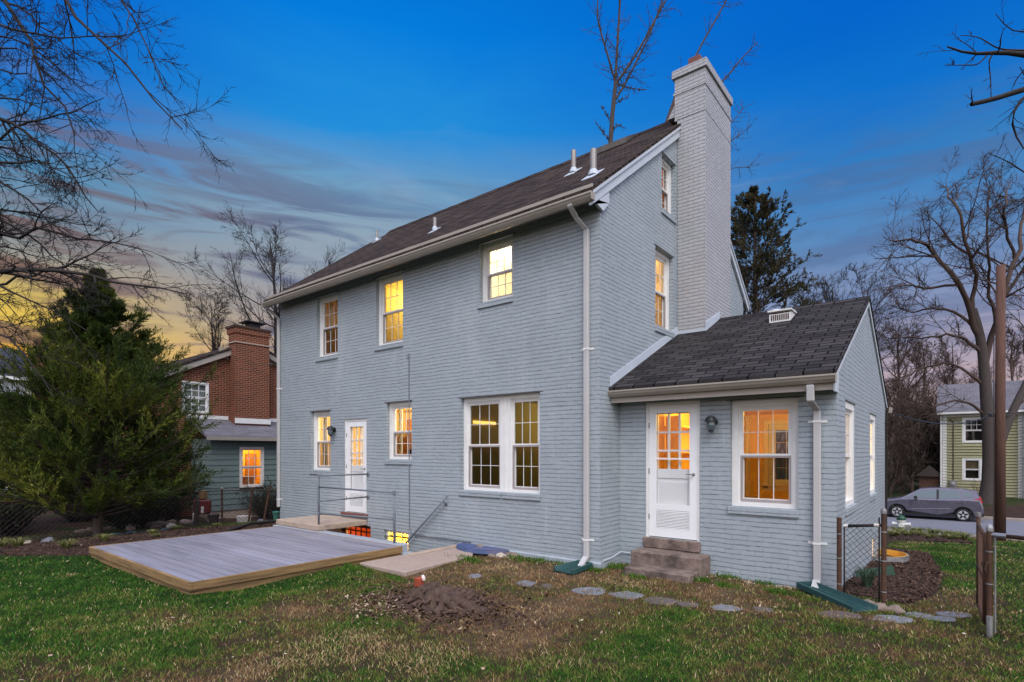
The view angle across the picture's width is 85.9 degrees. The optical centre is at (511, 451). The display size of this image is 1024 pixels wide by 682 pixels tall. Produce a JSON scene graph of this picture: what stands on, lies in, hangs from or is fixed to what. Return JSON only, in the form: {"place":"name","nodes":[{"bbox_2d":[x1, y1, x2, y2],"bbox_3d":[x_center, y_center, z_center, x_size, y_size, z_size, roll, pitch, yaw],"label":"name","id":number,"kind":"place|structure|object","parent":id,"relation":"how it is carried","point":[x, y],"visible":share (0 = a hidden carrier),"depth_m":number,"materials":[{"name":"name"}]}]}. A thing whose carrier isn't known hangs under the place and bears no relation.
{"place":"outdoors","nodes":[
{"label":"outdoors","id":0,"kind":"place"},
{"bbox_2d":[0,504,279,542],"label":"garden soil","id":1,"kind":"structure","parent":0,"point":[62,524],"depth_m":17.05,"materials":[{"name":"soil"}]},
{"bbox_2d":[0,486,53,535],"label":"dark bush","id":2,"kind":"object","parent":1,"relation":"on","point":[16,517],"visible":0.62,"depth_m":15.22,"materials":[{"name":"green plant"}]},
{"bbox_2d":[0,391,55,509],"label":"cedar tree","id":3,"kind":"object","parent":1,"relation":"on","point":[1,487],"visible":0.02,"depth_m":16.24,"materials":[{"name":"green plant"}]},
{"bbox_2d":[35,481,108,521],"bbox_3d":[-14.421,1.399,18.394,3.055,1.958,2.364,0,0,-3],"label":"dark bush","id":4,"kind":"object","parent":1,"relation":"on","point":[68,518],"visible":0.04,"depth_m":18.08,"materials":[{"name":"green plant"}]},
{"bbox_2d":[74,519,175,532],"bbox_3d":[-11.648,2.256,16.698,0.293,0.168,2.590,0,0,39],"label":"stone edging","id":5,"kind":"object","parent":1,"relation":"on","point":[110,527],"visible":0.39,"depth_m":16.61,"materials":[{"name":"stone"}]},
{"bbox_2d":[79,492,174,529],"bbox_3d":[-11.581,1.631,16.453,2.224,1.542,2.269,0,0,21],"label":"dark bush","id":6,"kind":"object","parent":1,"relation":"on","point":[146,512],"visible":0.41,"depth_m":16.49,"materials":[{"name":"green plant"}]},
{"bbox_2d":[150,471,201,520],"bbox_3d":[-12.046,1.407,18.883,3.163,1.941,2.694,0,0,12],"label":"dark bush","id":7,"kind":"object","parent":1,"relation":"on","point":[181,507],"visible":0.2,"depth_m":18.73,"materials":[{"name":"green plant"}]},
{"bbox_2d":[193,500,199,526],"bbox_3d":[-9.574,1.921,16.683,0.217,0.912,0.139,0,0,-11],"label":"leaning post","id":8,"kind":"object","parent":1,"relation":"on","point":[196,513],"visible":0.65,"depth_m":16.63,"materials":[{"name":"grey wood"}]},
{"bbox_2d":[193,490,211,521],"bbox_3d":[-10.150,1.805,18.035,0.360,1.070,0.490,0,0,39],"label":"toy kitchen","id":9,"kind":"object","parent":1,"relation":"on","point":[203,502],"visible":0.52,"depth_m":17.95,"materials":[{"name":"plastic"}]},
{"bbox_2d":[234,477,279,518],"bbox_3d":[-9.047,1.679,20.139,2.840,1.642,2.132,0,0,39],"label":"bare shrub","id":10,"kind":"object","parent":1,"relation":"on","point":[261,508],"visible":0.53,"depth_m":19.72,"materials":[{"name":"black plant"}]},
{"bbox_2d":[0,457,1023,681],"bbox_3d":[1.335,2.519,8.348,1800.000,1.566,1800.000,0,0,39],"label":"ground","id":11,"kind":"structure","parent":0,"point":[810,634],"depth_m":5.28,"materials":[{"name":"plant"}]},
{"bbox_2d":[0,348,37,489],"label":"white house","id":12,"kind":"structure","parent":11,"relation":"on","point":[7,383],"depth_m":33.40,"materials":[{"name":"white"}]},
{"bbox_2d":[0,522,275,556],"bbox_3d":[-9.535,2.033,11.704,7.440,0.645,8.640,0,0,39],"label":"mulch bed","id":13,"kind":"object","parent":11,"relation":"on","point":[70,552],"visible":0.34,"depth_m":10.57,"materials":[{"name":"wood"}]},
{"bbox_2d":[0,537,31,546],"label":"liriope tuft","id":14,"kind":"object","parent":13,"relation":"on","point":[18,542],"visible":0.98,"depth_m":10.46,"materials":[{"name":"green plant"}]},
{"bbox_2d":[52,538,77,547],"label":"liriope tuft","id":15,"kind":"object","parent":13,"relation":"on","point":[66,544],"visible":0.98,"depth_m":9.93,"materials":[{"name":"green plant"}]},
{"bbox_2d":[0,267,225,536],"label":"cedar tree","id":16,"kind":"object","parent":13,"relation":"on","point":[130,397],"visible":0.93,"depth_m":12.41,"materials":[{"name":"green plant"}]},
{"bbox_2d":[0,0,234,406],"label":"bare tree","id":17,"kind":"object","parent":13,"relation":"on","point":[14,271],"visible":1,"depth_m":11.51,"materials":[{"name":"brown plant"}]},
{"bbox_2d":[222,520,275,531],"bbox_3d":[-6.119,1.755,12.633,0.444,0.151,3.642,0,0,-1],"label":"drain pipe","id":18,"kind":"object","parent":13,"relation":"on","point":[247,524],"visible":0.5,"depth_m":13.09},
{"bbox_2d":[0,487,276,540],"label":"chain link fence","id":19,"kind":"object","parent":11,"relation":"on","point":[222,502],"visible":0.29,"depth_m":16.19,"materials":[{"name":"metal"}]},
{"bbox_2d":[46,320,279,517],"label":"brick neighbour","id":20,"kind":"structure","parent":11,"relation":"on","point":[241,439],"depth_m":20.82,"materials":[{"name":"brick"}]},
{"bbox_2d":[181,381,208,413],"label":"window","id":21,"kind":"structure","parent":20,"relation":"in","point":[200,392],"depth_m":20.42,"materials":[{"name":"white paint"}]},
{"bbox_2d":[239,447,263,487],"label":"window","id":22,"kind":"structure","parent":20,"relation":"in","point":[241,467],"depth_m":20.23,"materials":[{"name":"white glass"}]},
{"bbox_2d":[173,287,262,358],"bbox_3d":[-19.950,-4.078,38.643,8.349,14.420,7.430,0,0,-7],"label":"bare tree","id":23,"kind":"object","parent":11,"relation":"on","point":[215,344],"visible":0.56,"depth_m":37.34,"materials":[{"name":"brown plant"}]},
{"bbox_2d":[89,526,402,594],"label":"timber deck","id":24,"kind":"structure","parent":11,"relation":"on","point":[220,561],"depth_m":8.45,"materials":[{"name":"paint"}]},
{"bbox_2d":[181,201,345,354],"bbox_3d":[-14.566,-5.990,33.296,9.132,18.376,7.580,0,0,-36],"label":"bare tree","id":25,"kind":"object","parent":11,"relation":"on","point":[273,259],"visible":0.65,"depth_m":32.96,"materials":[{"name":"brown plant"}]},
{"bbox_2d":[273,525,411,554],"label":"retaining wall","id":26,"kind":"structure","parent":11,"relation":"on","point":[405,549],"depth_m":10.09,"materials":[{"name":"concrete"}]},
{"bbox_2d":[276,515,366,530],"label":"landing slab","id":27,"kind":"structure","parent":26,"relation":"on","point":[328,522],"depth_m":11.64,"materials":[{"name":"concrete"}]},
{"bbox_2d":[317,472,395,542],"bbox_3d":[-2.651,1.010,10.787,2.486,1.160,1.176,0,0,39],"label":"pipe railing","id":28,"kind":"object","parent":26,"relation":"on","point":[367,496],"visible":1,"depth_m":10.84,"materials":[{"name":"metal"}]},
{"bbox_2d":[330,591,418,623],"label":"pale chips","id":29,"kind":"object","parent":11,"relation":"on","point":[356,609],"visible":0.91,"depth_m":6.29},
{"bbox_2d":[360,548,472,576],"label":"path slab","id":30,"kind":"structure","parent":11,"relation":"on","point":[404,565],"depth_m":8.62,"materials":[{"name":"concrete"}]},
{"bbox_2d":[407,544,456,555],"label":"stairwell curb","id":31,"kind":"structure","parent":11,"relation":"on","point":[430,550],"depth_m":9.47,"materials":[{"name":"concrete"}]},
{"bbox_2d":[385,582,495,618],"bbox_3d":[-0.840,1.745,6.443,1.584,0.387,1.075,0,0,25],"label":"mound of dirt","id":32,"kind":"object","parent":11,"relation":"on","point":[437,596],"visible":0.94,"depth_m":6.27,"materials":[{"name":"brown soil"}]},
{"bbox_2d":[296,574,623,657],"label":"wood chips","id":33,"kind":"object","parent":11,"relation":"on","point":[475,615],"visible":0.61,"depth_m":5.99,"materials":[{"name":"wood"}]},
{"bbox_2d":[456,543,508,553],"bbox_3d":[-0.619,1.691,9.588,1.120,0.069,0.420,0,0,39],"label":"window well cover","id":34,"kind":"object","parent":11,"relation":"on","point":[470,548],"depth_m":9.44,"materials":[{"name":"blue plastic"}]},
{"bbox_2d":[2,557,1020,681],"bbox_3d":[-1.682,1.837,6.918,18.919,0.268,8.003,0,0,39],"label":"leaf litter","id":35,"kind":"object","parent":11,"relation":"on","point":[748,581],"visible":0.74,"depth_m":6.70,"materials":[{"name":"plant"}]},
{"bbox_2d":[335,553,799,596],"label":"weed tufts","id":36,"kind":"object","parent":11,"relation":"on","point":[639,577],"visible":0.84,"depth_m":7.69,"materials":[{"name":"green plant"}]},
{"bbox_2d":[554,560,592,574],"bbox_3d":[0.929,1.716,8.209,0.512,0.100,0.375,0,0,-44],"label":"splash block","id":37,"kind":"object","parent":11,"relation":"on","point":[572,568],"depth_m":8.17,"materials":[{"name":"green plastic"}]},
{"bbox_2d":[261,54,891,589],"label":"painted house","id":38,"kind":"structure","parent":11,"relation":"on","point":[581,358],"depth_m":9.58,"materials":[{"name":"brick"}]},
{"bbox_2d":[309,410,329,474],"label":"window","id":39,"kind":"structure","parent":38,"relation":"in","point":[320,469],"depth_m":13.34,"materials":[{"name":"white paint"}]},
{"bbox_2d":[315,290,338,361],"bbox_3d":[-4.284,-2.925,12.962,0.980,1.559,0.228,0,0,39],"label":"window","id":40,"kind":"structure","parent":38,"relation":"in","point":[324,356],"depth_m":13.13,"materials":[{"name":"white paint"}]},
{"bbox_2d":[346,421,365,512],"bbox_3d":[-3.471,0.329,12.224,0.730,2.019,0.086,0,0,39],"label":"storm door","id":41,"kind":"structure","parent":38,"relation":"in","point":[353,505],"depth_m":12.25,"materials":[{"name":"white metal"}]},
{"bbox_2d":[351,427,362,488],"bbox_3d":[-3.414,0.329,12.289,0.722,2.019,0.040,0,0,39],"label":"door","id":42,"kind":"structure","parent":38,"relation":"in","point":[356,480],"depth_m":12.32,"materials":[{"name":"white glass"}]},
{"bbox_2d":[374,269,404,351],"bbox_3d":[-2.513,-2.929,11.542,1.000,1.569,0.228,0,0,39],"label":"window","id":43,"kind":"structure","parent":38,"relation":"in","point":[383,344],"depth_m":11.70,"materials":[{"name":"white paint"}]},
{"bbox_2d":[384,400,411,464],"bbox_3d":[-2.271,-0.395,11.348,0.920,1.299,0.228,0,0,39],"label":"window","id":44,"kind":"structure","parent":38,"relation":"in","point":[395,458],"depth_m":11.47,"materials":[{"name":"white paint"}]},
{"bbox_2d":[405,496,447,542],"bbox_3d":[-1.880,1.580,10.853,1.776,1.530,0.107,0,0,39],"label":"handrail","id":45,"kind":"object","parent":38,"relation":"attached to","point":[429,516],"visible":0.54,"depth_m":10.57,"materials":[{"name":"metal"}]},
{"bbox_2d":[459,396,502,497],"bbox_3d":[-0.533,-0.092,9.955,0.995,1.794,0.228,0,0,39],"label":"window","id":46,"kind":"structure","parent":38,"relation":"in","point":[468,403],"depth_m":10.03,"materials":[{"name":"white paint"}]},
{"bbox_2d":[477,232,515,308],"bbox_3d":[-0.230,-3.155,9.713,0.890,1.179,0.228,0,0,39],"label":"window","id":47,"kind":"structure","parent":38,"relation":"in","point":[488,301],"depth_m":9.79,"materials":[{"name":"white paint"}]},
{"bbox_2d":[502,393,540,500],"bbox_3d":[0.209,-0.092,9.361,0.805,1.794,0.228,0,0,39],"label":"window","id":48,"kind":"structure","parent":38,"relation":"in","point":[512,486],"depth_m":9.47,"materials":[{"name":"white paint"}]},
{"bbox_2d":[654,243,674,337],"bbox_3d":[2.766,-2.960,10.271,0.228,1.569,0.930,0,0,39],"label":"window","id":49,"kind":"structure","parent":38,"relation":"in","point":[664,328],"depth_m":10.52,"materials":[{"name":"white paint"}]},
{"bbox_2d":[661,151,676,224],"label":"window","id":50,"kind":"structure","parent":38,"relation":"in","point":[666,190],"depth_m":10.61,"materials":[{"name":"white paint"}]},
{"bbox_2d":[648,404,696,539],"bbox_3d":[2.414,0.294,8.302,0.760,2.009,0.086,0,0,39],"label":"storm door","id":51,"kind":"structure","parent":38,"relation":"in","point":[665,520],"depth_m":8.30,"materials":[{"name":"white metal"}]},
{"bbox_2d":[657,412,688,505],"bbox_3d":[2.471,0.294,8.367,0.752,2.009,0.040,0,0,39],"label":"door","id":52,"kind":"structure","parent":38,"relation":"in","point":[672,484],"depth_m":8.37,"materials":[{"name":"white wood"}]},
{"bbox_2d":[726,396,802,517],"bbox_3d":[3.466,0.066,7.545,0.990,1.599,0.228,0,0,39],"label":"window","id":53,"kind":"structure","parent":38,"relation":"in","point":[738,407],"depth_m":7.55,"materials":[{"name":"white paint"}]},
{"bbox_2d":[768,424,788,483],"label":"window","id":54,"kind":"structure","parent":38,"relation":"in","point":[777,427],"depth_m":13.05,"materials":[{"name":"white paint"}]},
{"bbox_2d":[845,399,856,515],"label":"window","id":55,"kind":"structure","parent":38,"relation":"in","point":[849,408],"depth_m":8.13,"materials":[{"name":"white paint"}]},
{"bbox_2d":[870,413,876,500],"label":"window","id":56,"kind":"structure","parent":38,"relation":"in","point":[873,496],"depth_m":10.33,"materials":[{"name":"white paint"}]},
{"bbox_2d":[571,587,605,594],"bbox_3d":[0.990,1.777,6.978,0.409,0.054,0.401,0,0,39],"label":"flagstone","id":57,"kind":"object","parent":11,"relation":"on","point":[588,589],"visible":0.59,"depth_m":6.95,"materials":[{"name":"stone"}]},
{"bbox_2d":[609,591,642,598],"bbox_3d":[1.402,1.778,6.771,0.403,0.054,0.328,0,0,39],"label":"flagstone","id":58,"kind":"object","parent":11,"relation":"on","point":[630,595],"visible":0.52,"depth_m":6.73,"materials":[{"name":"stone"}]},
{"bbox_2d":[580,0,681,142],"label":"bare tree","id":59,"kind":"object","parent":11,"relation":"on","point":[616,78],"visible":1,"depth_m":25.96,"materials":[{"name":"brown plant"}]},
{"bbox_2d":[643,597,677,604],"bbox_3d":[1.748,1.775,6.494,0.385,0.054,0.323,0,0,39],"label":"flagstone","id":60,"kind":"object","parent":11,"relation":"on","point":[672,601],"visible":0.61,"depth_m":6.47,"materials":[{"name":"grey stone"}]},
{"bbox_2d":[624,547,709,582],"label":"door steps","id":61,"kind":"structure","parent":11,"relation":"on","point":[680,566],"depth_m":7.82,"materials":[{"name":"concrete"}]},
{"bbox_2d":[665,0,761,182],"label":"bare tree","id":62,"kind":"object","parent":11,"relation":"on","point":[673,101],"visible":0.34,"depth_m":23.98,"materials":[{"name":"brown plant"}]},
{"bbox_2d":[712,604,743,610],"bbox_3d":[2.446,1.793,6.253,0.349,0.054,0.228,0,0,22],"label":"flagstone","id":63,"kind":"object","parent":11,"relation":"on","point":[727,608],"visible":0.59,"depth_m":6.21,"materials":[{"name":"stone"}]},
{"bbox_2d":[731,184,829,314],"bbox_3d":[17.917,-8.127,40.176,10.754,22.698,11.171,0,0,39],"label":"conifer tree","id":64,"kind":"object","parent":11,"relation":"on","point":[756,270],"visible":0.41,"depth_m":38.84,"materials":[{"name":"green plant"}]},
{"bbox_2d":[775,430,787,478],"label":"bare tree","id":65,"kind":"object","parent":11,"relation":"on","point":[777,451],"depth_m":57.77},
{"bbox_2d":[789,267,883,349],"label":"bare tree","id":66,"kind":"object","parent":11,"relation":"on","point":[813,295],"visible":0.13,"depth_m":44.54,"materials":[{"name":"brown plant"}]},
{"bbox_2d":[796,581,877,611],"bbox_3d":[3.821,1.712,6.543,0.325,0.123,0.962,0,0,-9],"label":"splash block","id":67,"kind":"object","parent":11,"relation":"on","point":[848,602],"depth_m":6.46,"materials":[{"name":"green plastic"}]},
{"bbox_2d":[818,610,861,618],"bbox_3d":[3.504,1.768,5.917,0.425,0.054,0.264,0,0,-6],"label":"flagstone","id":68,"kind":"object","parent":11,"relation":"on","point":[839,615],"visible":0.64,"depth_m":5.89,"materials":[{"name":"grey stone"}]},
{"bbox_2d":[813,262,902,359],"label":"bare tree","id":69,"kind":"object","parent":11,"relation":"on","point":[824,293],"visible":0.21,"depth_m":41.07,"materials":[{"name":"brown plant"}]},
{"bbox_2d":[836,508,886,605],"bbox_3d":[4.099,1.262,6.464,0.064,1.256,0.542,0,0,-35],"label":"wire fence","id":70,"kind":"object","parent":11,"relation":"on","point":[883,524],"visible":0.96,"depth_m":6.38,"materials":[{"name":"wire"},{"name":"brown rusted metal"},{"name":"galvanised steel"}]},
{"bbox_2d":[777,378,968,476],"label":"wood","id":71,"kind":"object","parent":11,"relation":"on","point":[781,452],"visible":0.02,"depth_m":66.64,"materials":[{"name":"wood"}]},
{"bbox_2d":[850,261,909,385],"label":"bare tree","id":72,"kind":"object","parent":11,"relation":"on","point":[877,302],"visible":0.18,"depth_m":45.09,"materials":[{"name":"brown plant"}]},
{"bbox_2d":[867,615,913,622],"bbox_3d":[3.983,1.778,5.803,0.468,0.054,0.247,0,0,14],"label":"flagstone","id":73,"kind":"object","parent":11,"relation":"on","point":[901,619],"visible":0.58,"depth_m":5.76,"materials":[{"name":"stone"}]},
{"bbox_2d":[842,547,942,603],"bbox_3d":[6.549,2.005,9.257,1.600,0.456,7.300,0,0,39],"label":"mulch bed","id":74,"kind":"object","parent":11,"relation":"on","point":[912,588],"visible":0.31,"depth_m":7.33,"materials":[{"name":"wood"}]},
{"bbox_2d":[853,565,877,586],"bbox_3d":[4.688,1.647,7.258,0.408,0.277,0.401,0,0,39],"label":"daffodil clump","id":75,"kind":"object","parent":74,"relation":"on","point":[867,580],"visible":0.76,"depth_m":7.21,"materials":[{"name":"green plant"}]},
{"bbox_2d":[855,566,894,576],"bbox_3d":[5.433,1.830,8.216,0.988,0.200,0.063,0,0,-28],"label":"plastic board","id":76,"kind":"object","parent":74,"relation":"on","point":[890,570],"visible":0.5,"depth_m":8.29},
{"bbox_2d":[872,548,908,562],"bbox_3d":[6.979,2.192,10.104,0.520,0.655,1.040,0,0,39],"label":"window well","id":77,"kind":"object","parent":74,"relation":"in","point":[901,557],"depth_m":9.85,"materials":[{"name":"plastic"}]},
{"bbox_2d":[887,604,905,613],"bbox_3d":[4.244,1.749,6.082,0.189,0.124,0.144,0,0,39],"label":"rock","id":78,"kind":"object","parent":11,"relation":"on","point":[897,608],"visible":0.75,"depth_m":6.04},
{"bbox_2d":[884,378,920,472],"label":"thicket","id":79,"kind":"object","parent":11,"relation":"on","point":[890,400],"visible":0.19,"depth_m":43.91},
{"bbox_2d":[885,404,924,496],"bbox_3d":[24.597,-0.232,35.775,3.482,6.906,3.418,0,0,-4],"label":"thicket","id":80,"kind":"object","parent":11,"relation":"on","point":[890,422],"visible":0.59,"depth_m":35.76,"materials":[{"name":"plant"}]},
{"bbox_2d":[887,390,935,491],"bbox_3d":[28.676,-0.655,40.117,3.414,7.755,4.011,0,0,-3],"label":"thicket","id":81,"kind":"object","parent":11,"relation":"on","point":[902,431],"visible":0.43,"depth_m":39.86,"materials":[{"name":"plant"}]},
{"bbox_2d":[888,403,937,491],"bbox_3d":[27.740,-0.144,37.358,3.370,6.730,3.422,0,0,12],"label":"thicket","id":82,"kind":"object","parent":11,"relation":"on","point":[915,465],"visible":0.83,"depth_m":37.83,"materials":[{"name":"plant"}]},
{"bbox_2d":[879,309,949,485],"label":"bare tree","id":83,"kind":"object","parent":11,"relation":"on","point":[921,379],"visible":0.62,"depth_m":47.33,"materials":[{"name":"plant"}]},
{"bbox_2d":[892,384,942,486],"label":"thicket","id":84,"kind":"object","parent":11,"relation":"on","point":[924,447],"visible":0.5,"depth_m":42.10,"materials":[{"name":"plant"}]},
{"bbox_2d":[894,403,942,482],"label":"tree","id":85,"kind":"object","parent":11,"relation":"on","point":[930,448],"visible":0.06,"depth_m":45.72,"materials":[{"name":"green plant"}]},
{"bbox_2d":[907,394,942,471],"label":"thicket","id":86,"kind":"object","parent":11,"relation":"on","point":[937,432],"visible":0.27,"depth_m":43.99,"materials":[{"name":"plant"}]},
{"bbox_2d":[886,338,967,431],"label":"bare tree","id":87,"kind":"object","parent":11,"relation":"on","point":[924,348],"visible":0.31,"depth_m":51.79,"materials":[{"name":"wood"}]},
{"bbox_2d":[915,465,942,487],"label":"garden shed","id":88,"kind":"structure","parent":11,"relation":"on","point":[929,475],"depth_m":37.56,"materials":[{"name":"brown wood"}]},
{"bbox_2d":[887,532,972,543],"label":"plants","id":89,"kind":"object","parent":11,"relation":"on","point":[954,540],"visible":0.21,"depth_m":16.86,"materials":[{"name":"plant"}]},
{"bbox_2d":[892,514,910,528],"bbox_3d":[15.240,2.856,21.531,0.590,0.860,0.366,0,0,39],"label":"fire hydrant","id":90,"kind":"object","parent":89,"relation":"on","point":[901,520],"visible":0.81,"depth_m":21.44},
{"bbox_2d":[887,534,972,543],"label":"mulch chips","id":91,"kind":"object","parent":89,"relation":"on","point":[966,541],"visible":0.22,"depth_m":16.86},
{"bbox_2d":[919,422,942,483],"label":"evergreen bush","id":92,"kind":"object","parent":11,"relation":"on","point":[939,452],"visible":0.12,"depth_m":44.48,"materials":[{"name":"plant"}]},
{"bbox_2d":[922,616,955,621],"bbox_3d":[4.523,1.790,5.837,0.346,0.054,0.159,0,0,-3],"label":"flagstone","id":93,"kind":"object","parent":11,"relation":"on","point":[942,618],"visible":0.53,"depth_m":5.82,"materials":[{"name":"stone"}]},
{"bbox_2d":[855,147,1023,504],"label":"bare tree","id":94,"kind":"object","parent":11,"relation":"on","point":[982,347],"visible":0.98,"depth_m":30.76,"materials":[{"name":"brown plant"}]},
{"bbox_2d":[921,330,978,402],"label":"bare tree","id":95,"kind":"object","parent":11,"relation":"on","point":[971,379],"visible":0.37,"depth_m":57.75,"materials":[{"name":"wood"}]},
{"bbox_2d":[935,611,971,617],"bbox_3d":[4.793,1.782,5.968,0.360,0.054,0.192,0,0,4],"label":"flagstone","id":96,"kind":"object","parent":11,"relation":"on","point":[946,613],"visible":0.58,"depth_m":5.94,"materials":[{"name":"stone"}]},
{"bbox_2d":[887,516,1023,540],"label":"kerb","id":97,"kind":"structure","parent":11,"relation":"on","point":[1008,519],"depth_m":25.90,"materials":[{"name":"concrete"}]},
{"bbox_2d":[918,2,1023,178],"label":"bare tree","id":98,"kind":"object","parent":11,"relation":"on","point":[1014,52],"visible":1,"depth_m":9.49,"materials":[{"name":"brown plant"}]},
{"bbox_2d":[936,380,1023,498],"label":"green house","id":99,"kind":"structure","parent":11,"relation":"on","point":[962,452],"depth_m":36.27,"materials":[{"name":"wood"}]},
{"bbox_2d":[962,417,981,442],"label":"window","id":100,"kind":"structure","parent":99,"relation":"in","point":[971,433],"depth_m":36.12,"materials":[{"name":"white paint"}]},
{"bbox_2d":[962,458,981,480],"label":"window","id":101,"kind":"structure","parent":99,"relation":"in","point":[971,467],"depth_m":36.09,"materials":[{"name":"white paint"}]},
{"bbox_2d":[970,315,1023,381],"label":"bare tree","id":102,"kind":"object","parent":11,"relation":"on","point":[1011,360],"visible":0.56,"depth_m":60.11,"materials":[{"name":"plant"}]},
{"bbox_2d":[987,264,1011,540],"bbox_3d":[17.232,-1.565,19.437,0.601,10.032,0.330,0,0,16],"label":"utility pole","id":103,"kind":"object","parent":11,"relation":"on","point":[999,446],"visible":0.85,"depth_m":19.33,"materials":[{"name":"brown wood"}]},
{"bbox_2d":[885,409,990,424],"bbox_3d":[12.575,-1.058,15.872,11.639,0.576,0.032,0,0,-40],"label":"cable","id":104,"kind":"object","parent":103,"relation":"attached to","point":[938,423],"visible":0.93,"depth_m":15.16,"materials":[{"name":"black metal"}]},
{"bbox_2d":[983,506,1023,517],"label":"mulch bed","id":105,"kind":"object","parent":11,"relation":"on","point":[1014,511],"visible":0.35,"depth_m":27.97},
{"bbox_2d":[985,524,1023,640],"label":"chain link fence","id":106,"kind":"object","parent":11,"relation":"on","point":[990,533],"visible":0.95,"depth_m":5.25,"materials":[{"name":"metal"}]},
{"bbox_2d":[976,512,990,624],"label":"chain link gate","id":107,"kind":"structure","parent":106,"relation":"attached to","point":[981,566],"depth_m":5.73,"materials":[{"name":"metal"}]},
{"bbox_2d":[0,0,1023,453],"label":"sky","id":108,"kind":"structure","parent":0,"point":[348,121],"materials":[{"name":"blue"}]},
{"bbox_2d":[887,514,1023,535],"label":"road","id":109,"kind":"structure","parent":0,"point":[968,526],"depth_m":25.02,"materials":[{"name":"asphalt"}]},
{"bbox_2d":[887,487,983,521],"bbox_3d":[20.523,2.493,27.082,4.070,1.525,1.854,0,0,39],"label":"parked car","id":110,"kind":"object","parent":109,"relation":"on","point":[962,504],"visible":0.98,"depth_m":26.30,"materials":[{"name":"paint"}]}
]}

